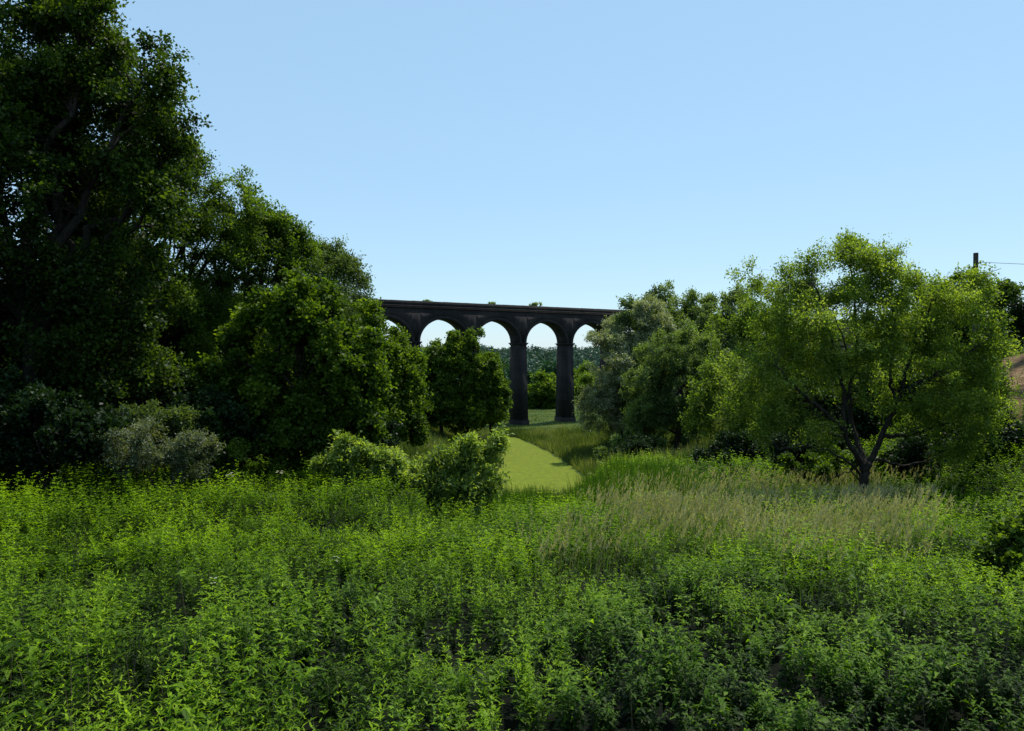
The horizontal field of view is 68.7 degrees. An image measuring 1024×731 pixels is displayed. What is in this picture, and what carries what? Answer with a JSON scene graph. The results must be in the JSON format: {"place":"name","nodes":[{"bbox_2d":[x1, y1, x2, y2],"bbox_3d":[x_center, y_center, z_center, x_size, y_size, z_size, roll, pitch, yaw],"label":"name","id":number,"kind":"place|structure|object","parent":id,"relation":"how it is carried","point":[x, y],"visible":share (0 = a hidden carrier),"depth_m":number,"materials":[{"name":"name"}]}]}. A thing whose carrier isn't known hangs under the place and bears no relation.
{"place":"outdoors","nodes":[
{"label":"outdoors","id":0,"kind":"place"},
{"bbox_2d":[0,349,1023,730],"bbox_3d":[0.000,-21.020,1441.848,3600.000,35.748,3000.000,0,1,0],"label":"ground","id":1,"kind":"structure","parent":0,"point":[510,721],"depth_m":11.65,"materials":[{"name":"green plant"}]},
{"bbox_2d":[0,364,71,474],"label":"bank shrub","id":2,"kind":"object","parent":1,"relation":"on","point":[9,382],"visible":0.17,"depth_m":28.76,"materials":[{"name":"green plant"}]},
{"bbox_2d":[0,380,136,501],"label":"bank shrub","id":3,"kind":"object","parent":1,"relation":"on","point":[31,445],"visible":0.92,"depth_m":26.51,"materials":[{"name":"green plant"}]},
{"bbox_2d":[0,0,216,411],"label":"broadleaf tree","id":4,"kind":"object","parent":1,"relation":"on","point":[57,156],"visible":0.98,"depth_m":31.96,"materials":[{"name":"green plant"}]},
{"bbox_2d":[55,229,172,344],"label":"tree","id":5,"kind":"object","parent":1,"relation":"on","point":[137,233],"depth_m":56.65,"materials":[{"name":"green plant"}]},
{"bbox_2d":[51,237,221,381],"bbox_3d":[-24.878,-3.138,49.820,12.217,12.709,9.362,0,1,0],"label":"tree","id":6,"kind":"object","parent":1,"relation":"on","point":[205,288],"depth_m":50.52,"materials":[{"name":"green plant"}]},
{"bbox_2d":[96,361,203,467],"bbox_3d":[-16.675,2.662,36.528,5.048,5.817,7.980,0,1,29],"label":"bank shrub","id":7,"kind":"object","parent":1,"relation":"on","point":[163,397],"visible":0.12,"depth_m":34.75,"materials":[{"name":"green plant"}]},
{"bbox_2d":[96,398,209,482],"bbox_3d":[-14.529,3.192,29.952,4.980,3.919,3.307,0,1,0],"label":"silvery bush","id":8,"kind":"object","parent":1,"relation":"on","point":[172,419],"visible":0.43,"depth_m":29.82,"materials":[{"name":"green plant"}]},
{"bbox_2d":[82,415,225,496],"bbox_3d":[-12.973,3.484,26.875,4.806,3.527,3.058,0,1,0],"label":"silvery bush","id":9,"kind":"object","parent":1,"relation":"on","point":[138,450],"visible":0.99,"depth_m":26.52,"materials":[{"name":"green plant"}]},
{"bbox_2d":[39,127,274,459],"bbox_3d":[-19.305,-4.131,41.636,11.354,19.304,10.015,0,1,26],"label":"broadleaf tree","id":10,"kind":"object","parent":1,"relation":"on","point":[201,310],"visible":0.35,"depth_m":41.16,"materials":[{"name":"green plant"}]},
{"bbox_2d":[136,384,279,486],"bbox_3d":[-13.041,3.037,31.943,6.384,4.654,4.039,0,1,8],"label":"bank shrub","id":11,"kind":"object","parent":1,"relation":"on","point":[210,402],"visible":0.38,"depth_m":31.20,"materials":[{"name":"green plant"}]},
{"bbox_2d":[164,409,261,482],"bbox_3d":[-12.677,3.506,30.789,4.291,3.573,2.949,0,1,0],"label":"green bush","id":12,"kind":"object","parent":1,"relation":"on","point":[234,450],"visible":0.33,"depth_m":30.52,"materials":[{"name":"green plant"}]},
{"bbox_2d":[197,266,233,360],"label":"tree","id":13,"kind":"object","parent":1,"relation":"on","point":[210,283],"depth_m":72.10,"materials":[{"name":"green plant"}]},
{"bbox_2d":[153,180,333,464],"bbox_3d":[-16.731,-2.475,45.310,11.155,17.526,7.702,0,1,29],"label":"broadleaf tree","id":14,"kind":"object","parent":1,"relation":"on","point":[285,233],"visible":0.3,"depth_m":44.15,"materials":[{"name":"green plant"}]},
{"bbox_2d":[274,472,285,498],"bbox_3d":[-8.157,4.356,26.450,0.435,1.332,0.480,0,1,0],"label":"cow parsley","id":15,"kind":"object","parent":1,"relation":"on","point":[280,483],"visible":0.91,"depth_m":26.45,"materials":[{"name":"white plant"}]},
{"bbox_2d":[180,266,397,482],"bbox_3d":[-10.046,0.567,34.163,9.654,10.096,6.081,0,1,0],"label":"broadleaf tree","id":16,"kind":"object","parent":1,"relation":"on","point":[346,368],"visible":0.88,"depth_m":32.79,"materials":[{"name":"green plant"}]},
{"bbox_2d":[248,231,385,370],"bbox_3d":[-16.439,-2.558,61.873,12.028,18.011,9.982,0,1,0],"label":"broadleaf tree","id":17,"kind":"object","parent":1,"relation":"on","point":[346,270],"visible":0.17,"depth_m":61.19,"materials":[{"name":"green plant"}]},
{"bbox_2d":[283,272,380,397],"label":"broadleaf tree","id":18,"kind":"object","parent":1,"relation":"on","point":[360,296],"visible":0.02,"depth_m":83.26,"materials":[{"name":"green plant"}]},
{"bbox_2d":[333,556,340,615],"bbox_3d":[-2.723,3.518,11.645,0.139,1.118,0.154,0,1,0],"label":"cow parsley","id":19,"kind":"object","parent":1,"relation":"on","point":[336,578],"visible":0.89,"depth_m":11.64,"materials":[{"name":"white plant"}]},
{"bbox_2d":[306,429,416,491],"bbox_3d":[-6.081,4.046,30.163,4.536,3.123,2.353,0,1,0],"label":"elder bush","id":20,"kind":"object","parent":1,"relation":"on","point":[347,452],"visible":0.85,"depth_m":29.73,"materials":[{"name":"green plant"}]},
{"bbox_2d":[358,418,406,462],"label":"bank shrub","id":21,"kind":"object","parent":1,"relation":"on","point":[393,426],"visible":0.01,"depth_m":41.45,"materials":[{"name":"green plant"}]},
{"bbox_2d":[345,297,436,448],"bbox_3d":[-9.009,1.626,53.772,7.127,13.212,6.862,0,1,0],"label":"broadleaf tree","id":22,"kind":"object","parent":1,"relation":"on","point":[407,405],"visible":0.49,"depth_m":52.87,"materials":[{"name":"green plant"}]},
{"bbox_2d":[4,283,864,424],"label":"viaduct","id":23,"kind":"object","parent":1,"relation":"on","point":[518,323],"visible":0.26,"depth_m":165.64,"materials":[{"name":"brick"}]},
{"bbox_2d":[528,302,542,305],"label":"parapet bush","id":24,"kind":"object","parent":23,"relation":"on","point":[536,304],"visible":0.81,"depth_m":168.70,"materials":[{"name":"green plant"}]},
{"bbox_2d":[420,329,465,435],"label":"valley tree","id":25,"kind":"object","parent":1,"relation":"on","point":[439,360],"visible":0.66,"depth_m":116.47,"materials":[{"name":"green plant"}]},
{"bbox_2d":[388,422,513,514],"bbox_3d":[-2.763,4.573,31.164,5.832,4.484,3.911,0,1,0],"label":"elder bush","id":26,"kind":"object","parent":1,"relation":"on","point":[464,469],"visible":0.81,"depth_m":30.40,"materials":[{"name":"green plant"}]},
{"bbox_2d":[424,326,504,436],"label":"valley tree","id":27,"kind":"object","parent":1,"relation":"on","point":[470,411],"visible":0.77,"depth_m":116.94,"materials":[{"name":"green plant"}]},
{"bbox_2d":[464,349,513,440],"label":"valley tree","id":28,"kind":"object","parent":1,"relation":"on","point":[499,402],"visible":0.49,"depth_m":118.14,"materials":[{"name":"green plant"}]},
{"bbox_2d":[499,358,509,377],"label":"distant tree","id":29,"kind":"object","parent":1,"relation":"on","point":[507,365],"visible":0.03,"depth_m":297.38,"materials":[{"name":"green plant"}]},
{"bbox_2d":[502,366,509,385],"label":"distant tree","id":30,"kind":"object","parent":1,"relation":"on","point":[505,369],"visible":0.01,"depth_m":249.34,"materials":[{"name":"green plant"}]},
{"bbox_2d":[0,351,1023,730],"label":"nettles","id":31,"kind":"object","parent":1,"relation":"on","point":[872,701],"visible":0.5,"depth_m":9.79,"materials":[{"name":"green plant"}]},
{"bbox_2d":[0,351,1023,730],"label":"willowherb","id":32,"kind":"object","parent":1,"relation":"on","point":[130,713],"visible":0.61,"depth_m":13.42,"materials":[{"name":"green plant"}]},
{"bbox_2d":[0,364,1023,730],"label":"herb stems","id":33,"kind":"object","parent":1,"relation":"on","point":[110,666],"visible":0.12,"depth_m":11.44,"materials":[{"name":"green plant"}]},
{"bbox_2d":[0,499,1023,730],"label":"dock leaves","id":34,"kind":"object","parent":1,"relation":"on","point":[41,704],"visible":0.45,"depth_m":11.27,"materials":[{"name":"green plant"}]},
{"bbox_2d":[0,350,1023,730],"bbox_3d":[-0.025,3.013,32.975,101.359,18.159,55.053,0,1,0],"label":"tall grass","id":35,"kind":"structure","parent":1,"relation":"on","point":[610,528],"depth_m":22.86,"materials":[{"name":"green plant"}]},
{"bbox_2d":[0,511,1023,730],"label":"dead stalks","id":36,"kind":"object","parent":1,"relation":"on","point":[134,661],"visible":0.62,"depth_m":8.56,"materials":[{"name":"plant"}]},
{"bbox_2d":[508,371,537,397],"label":"distant tree","id":37,"kind":"object","parent":1,"relation":"on","point":[529,378],"visible":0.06,"depth_m":236.63,"materials":[{"name":"green plant"}]},
{"bbox_2d":[532,358,556,376],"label":"distant tree","id":38,"kind":"object","parent":1,"relation":"on","point":[549,366],"visible":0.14,"depth_m":288.10,"materials":[{"name":"green plant"}]},
{"bbox_2d":[527,368,577,408],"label":"distant tree","id":39,"kind":"object","parent":1,"relation":"on","point":[542,393],"visible":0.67,"depth_m":215.33,"materials":[{"name":"green plant"}]},
{"bbox_2d":[342,376,797,500],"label":"meadow grass","id":40,"kind":"structure","parent":1,"relation":"on","point":[571,445],"depth_m":111.61,"materials":[{"name":"green plant"}]},
{"bbox_2d":[437,448,705,517],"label":"reeds","id":41,"kind":"object","parent":1,"relation":"on","point":[614,467],"visible":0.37,"depth_m":36.97,"materials":[{"name":"green plant"}]},
{"bbox_2d":[574,370,596,404],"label":"distant tree","id":42,"kind":"object","parent":1,"relation":"on","point":[584,379],"visible":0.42,"depth_m":233.18,"materials":[{"name":"green plant"}]},
{"bbox_2d":[574,359,598,386],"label":"distant tree","id":43,"kind":"object","parent":1,"relation":"on","point":[579,370],"visible":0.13,"depth_m":297.02,"materials":[{"name":"green plant"}]},
{"bbox_2d":[572,293,688,439],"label":"silver willow","id":44,"kind":"object","parent":1,"relation":"on","point":[604,399],"visible":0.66,"depth_m":109.01,"materials":[{"name":"green plant"}]},
{"bbox_2d":[593,426,669,460],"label":"green bush","id":45,"kind":"object","parent":1,"relation":"on","point":[615,438],"visible":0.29,"depth_m":77.58,"materials":[{"name":"green plant"}]},
{"bbox_2d":[609,432,680,456],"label":"bank shrub","id":46,"kind":"object","parent":1,"relation":"on","point":[637,442],"visible":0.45,"depth_m":65.32,"materials":[{"name":"green plant"}]},
{"bbox_2d":[610,293,700,416],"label":"broadleaf tree","id":47,"kind":"object","parent":1,"relation":"on","point":[627,305],"visible":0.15,"depth_m":110.90,"materials":[{"name":"green plant"}]},
{"bbox_2d":[618,322,744,451],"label":"goat willow","id":48,"kind":"object","parent":1,"relation":"on","point":[657,406],"visible":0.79,"depth_m":78.25,"materials":[{"name":"green plant"}]},
{"bbox_2d":[639,279,760,383],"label":"broadleaf tree","id":49,"kind":"object","parent":1,"relation":"on","point":[691,308],"visible":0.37,"depth_m":119.37,"materials":[{"name":"green plant"}]},
{"bbox_2d":[420,330,1023,373],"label":"wood","id":50,"kind":"object","parent":1,"relation":"on","point":[536,355],"visible":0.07,"depth_m":509.29,"materials":[{"name":"green plant"}]},
{"bbox_2d":[682,426,769,470],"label":"bank shrub","id":51,"kind":"object","parent":1,"relation":"on","point":[737,443],"visible":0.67,"depth_m":49.63,"materials":[{"name":"green plant"}]},
{"bbox_2d":[677,277,844,440],"bbox_3d":[19.772,0.060,60.193,13.365,14.741,8.297,0,1,0],"label":"broadleaf tree","id":52,"kind":"object","parent":1,"relation":"on","point":[699,406],"visible":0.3,"depth_m":59.24,"materials":[{"name":"green plant"}]},
{"bbox_2d":[763,417,857,469],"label":"bank shrub","id":53,"kind":"object","parent":1,"relation":"on","point":[797,452],"visible":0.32,"depth_m":41.16,"materials":[{"name":"green plant"}]},
{"bbox_2d":[777,444,898,486],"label":"green bush","id":54,"kind":"object","parent":1,"relation":"on","point":[821,466],"visible":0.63,"depth_m":37.77,"materials":[{"name":"green plant"}]},
{"bbox_2d":[817,378,897,447],"bbox_3d":[22.437,3.249,49.442,6.012,5.799,9.915,0,1,33],"label":"bank shrub","id":55,"kind":"object","parent":1,"relation":"on","point":[863,416],"visible":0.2,"depth_m":46.37,"materials":[{"name":"green plant"}]},
{"bbox_2d":[786,343,940,432],"bbox_3d":[24.648,2.486,50.544,14.150,8.709,8.990,0,1,0],"label":"broadleaf tree","id":56,"kind":"object","parent":1,"relation":"on","point":[826,401],"visible":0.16,"depth_m":48.04,"materials":[{"name":"green plant"}]},
{"bbox_2d":[708,225,1023,500],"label":"spreading tree","id":57,"kind":"object","parent":1,"relation":"on","point":[922,330],"visible":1,"depth_m":32.17,"materials":[{"name":"green plant"}]},
{"bbox_2d":[854,264,1023,358],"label":"broadleaf tree","id":58,"kind":"object","parent":1,"relation":"on","point":[1011,289],"visible":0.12,"depth_m":70.19,"materials":[{"name":"green plant"}]},
{"bbox_2d":[876,401,1023,484],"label":"bank shrub","id":59,"kind":"object","parent":1,"relation":"on","point":[908,452],"visible":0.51,"depth_m":36.10,"materials":[{"name":"green plant"}]},
{"bbox_2d":[897,345,1017,436],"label":"broadleaf tree","id":60,"kind":"object","parent":1,"relation":"on","point":[990,389],"visible":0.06,"depth_m":42.86,"materials":[{"name":"green plant"}]},
{"bbox_2d":[972,253,1000,334],"bbox_3d":[31.708,-2.623,50.169,1.796,9.801,0.380,0,1,0],"label":"telegraph pole","id":61,"kind":"object","parent":1,"relation":"on","point":[975,256],"visible":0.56,"depth_m":50.02,"materials":[{"name":"brown wood"}]},
{"bbox_2d":[969,492,1023,585],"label":"bramble bush","id":62,"kind":"object","parent":1,"relation":"on","point":[1006,539],"visible":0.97,"depth_m":15.41,"materials":[{"name":"green plant"}]},
{"bbox_2d":[999,295,1023,344],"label":"broadleaf tree","id":63,"kind":"object","parent":1,"relation":"on","point":[1015,307],"visible":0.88,"depth_m":65.47,"materials":[{"name":"green plant"}]},
{"bbox_2d":[0,0,1023,349],"label":"sky","id":64,"kind":"structure","parent":0,"point":[553,153],"materials":[{"name":"blue"}]},
{"bbox_2d":[496,437,585,493],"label":"duckweed-covered water","id":65,"kind":"structure","parent":0,"point":[526,463],"depth_m":99.68,"materials":[{"name":"water"},{"name":"duckweed"}]},
{"bbox_2d":[516,446,979,598],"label":"feathery grass","id":66,"kind":"structure","parent":0,"point":[735,505],"depth_m":22.81,"materials":[{"name":"green plant"}]}
]}

